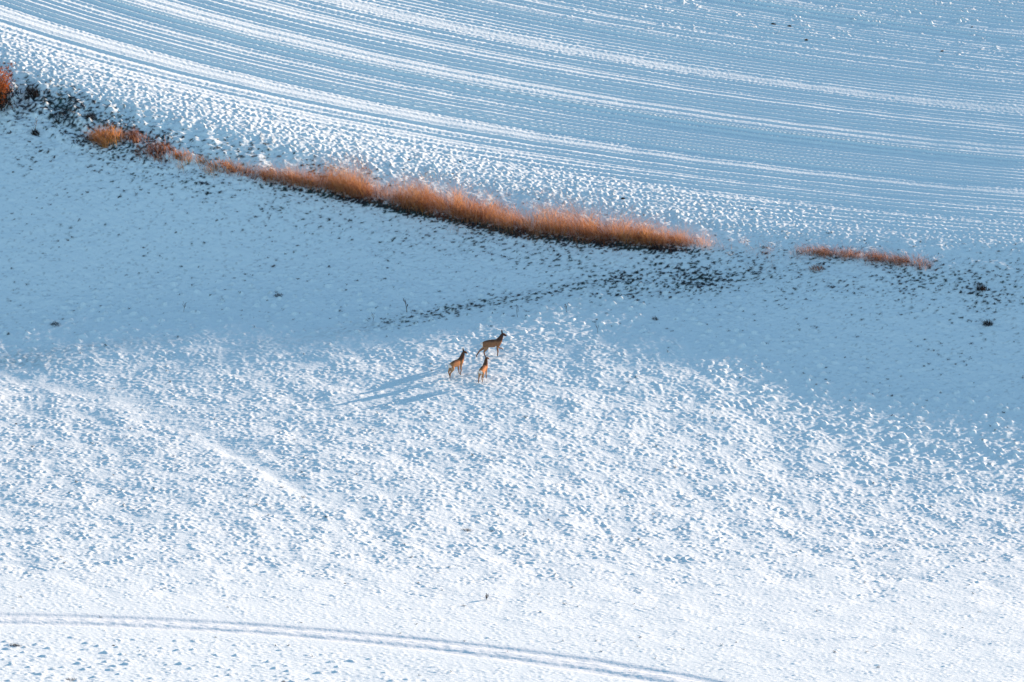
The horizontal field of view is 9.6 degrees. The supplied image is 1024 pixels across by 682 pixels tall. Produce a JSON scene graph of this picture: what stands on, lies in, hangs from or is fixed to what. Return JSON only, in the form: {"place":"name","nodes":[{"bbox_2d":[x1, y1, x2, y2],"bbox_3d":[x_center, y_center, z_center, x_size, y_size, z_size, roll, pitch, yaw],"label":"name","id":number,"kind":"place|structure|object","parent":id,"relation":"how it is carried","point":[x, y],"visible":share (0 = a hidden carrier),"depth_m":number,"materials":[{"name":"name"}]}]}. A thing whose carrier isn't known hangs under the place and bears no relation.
{"place":"outdoors","nodes":[
{"label":"outdoors","id":0,"kind":"place"},
{"bbox_2d":[0,0,1023,681],"bbox_3d":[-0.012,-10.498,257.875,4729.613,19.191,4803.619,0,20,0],"label":"snowy ground","id":1,"kind":"structure","parent":0,"point":[890,126],"depth_m":249.82,"materials":[{"name":"white snow"}]},
{"bbox_2d":[0,62,20,111],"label":"bush","id":2,"kind":"object","parent":1,"relation":"on","point":[4,91],"visible":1,"depth_m":261.22,"materials":[{"name":"orange plant"}]},
{"bbox_2d":[25,84,40,98],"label":"grass tuft","id":3,"kind":"object","parent":1,"relation":"on","point":[34,94],"visible":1,"depth_m":262.40,"materials":[{"name":"black plant"}]},
{"bbox_2d":[30,128,39,135],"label":"grass tuft","id":4,"kind":"object","parent":1,"relation":"on","point":[34,131],"visible":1,"depth_m":260.41,"materials":[{"name":"black plant"}]},
{"bbox_2d":[49,107,68,123],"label":"grass tuft","id":5,"kind":"object","parent":1,"relation":"on","point":[58,116],"visible":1,"depth_m":261.20,"materials":[{"name":"black plant"}]},
{"bbox_2d":[74,132,96,145],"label":"grass tuft","id":6,"kind":"object","parent":1,"relation":"on","point":[84,139],"visible":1,"depth_m":260.04,"materials":[{"name":"black plant"}]},
{"bbox_2d":[83,110,96,120],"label":"grass tuft","id":7,"kind":"object","parent":1,"relation":"on","point":[89,115],"visible":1,"depth_m":261.19,"materials":[{"name":"black plant"}]},
{"bbox_2d":[84,120,135,148],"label":"grass tuft","id":8,"kind":"object","parent":1,"relation":"on","point":[101,139],"visible":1,"depth_m":260.09,"materials":[{"name":"orange plant"}]},
{"bbox_2d":[122,126,146,142],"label":"grass tuft","id":9,"kind":"object","parent":1,"relation":"on","point":[133,137],"visible":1,"depth_m":260.35,"materials":[{"name":"brown plant"}]},
{"bbox_2d":[132,136,179,163],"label":"grass tuft","id":10,"kind":"object","parent":1,"relation":"on","point":[147,150],"visible":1,"depth_m":259.66,"materials":[{"name":"brown plant"}]},
{"bbox_2d":[172,148,193,172],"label":"grass tuft","id":11,"kind":"object","parent":1,"relation":"on","point":[180,156],"visible":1,"depth_m":259.53,"materials":[{"name":"brown plant"}]},
{"bbox_2d":[193,153,236,174],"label":"grass tuft","id":12,"kind":"object","parent":1,"relation":"on","point":[208,164],"visible":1,"depth_m":259.42,"materials":[{"name":"brown plant"}]},
{"bbox_2d":[0,612,730,681],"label":"vehicle track","id":13,"kind":"structure","parent":1,"relation":"on","point":[584,664],"depth_m":218.41,"materials":[{"name":"white snow"}]},
{"bbox_2d":[448,348,467,377],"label":"roe deer","id":14,"kind":"object","parent":1,"relation":"on","point":[458,362],"visible":1,"depth_m":246.54},
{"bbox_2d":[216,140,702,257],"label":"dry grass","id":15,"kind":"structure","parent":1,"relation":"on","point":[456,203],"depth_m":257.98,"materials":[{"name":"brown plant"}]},
{"bbox_2d":[478,355,488,382],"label":"roe deer","id":16,"kind":"object","parent":1,"relation":"on","point":[482,371],"visible":1,"depth_m":245.97},
{"bbox_2d":[476,330,506,357],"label":"roe deer","id":17,"kind":"object","parent":1,"relation":"on","point":[487,344],"visible":1,"depth_m":248.30},
{"bbox_2d":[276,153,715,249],"bbox_3d":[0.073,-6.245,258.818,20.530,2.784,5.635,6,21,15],"label":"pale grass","id":18,"kind":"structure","parent":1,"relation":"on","point":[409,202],"depth_m":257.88,"materials":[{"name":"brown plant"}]},
{"bbox_2d":[809,265,823,270],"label":"grass tuft","id":19,"kind":"object","parent":1,"relation":"on","point":[818,267],"visible":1,"depth_m":254.39,"materials":[{"name":"grey plant"}]},
{"bbox_2d":[973,283,986,291],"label":"grass tuft","id":20,"kind":"object","parent":1,"relation":"on","point":[981,288],"visible":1,"depth_m":252.72,"materials":[{"name":"black plant"}]},
{"bbox_2d":[982,318,992,326],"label":"grass tuft","id":21,"kind":"object","parent":1,"relation":"on","point":[986,324],"visible":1,"depth_m":250.89,"materials":[{"name":"black plant"}]},
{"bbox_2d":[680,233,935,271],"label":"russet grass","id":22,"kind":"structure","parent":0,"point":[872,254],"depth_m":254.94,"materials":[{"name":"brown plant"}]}
]}

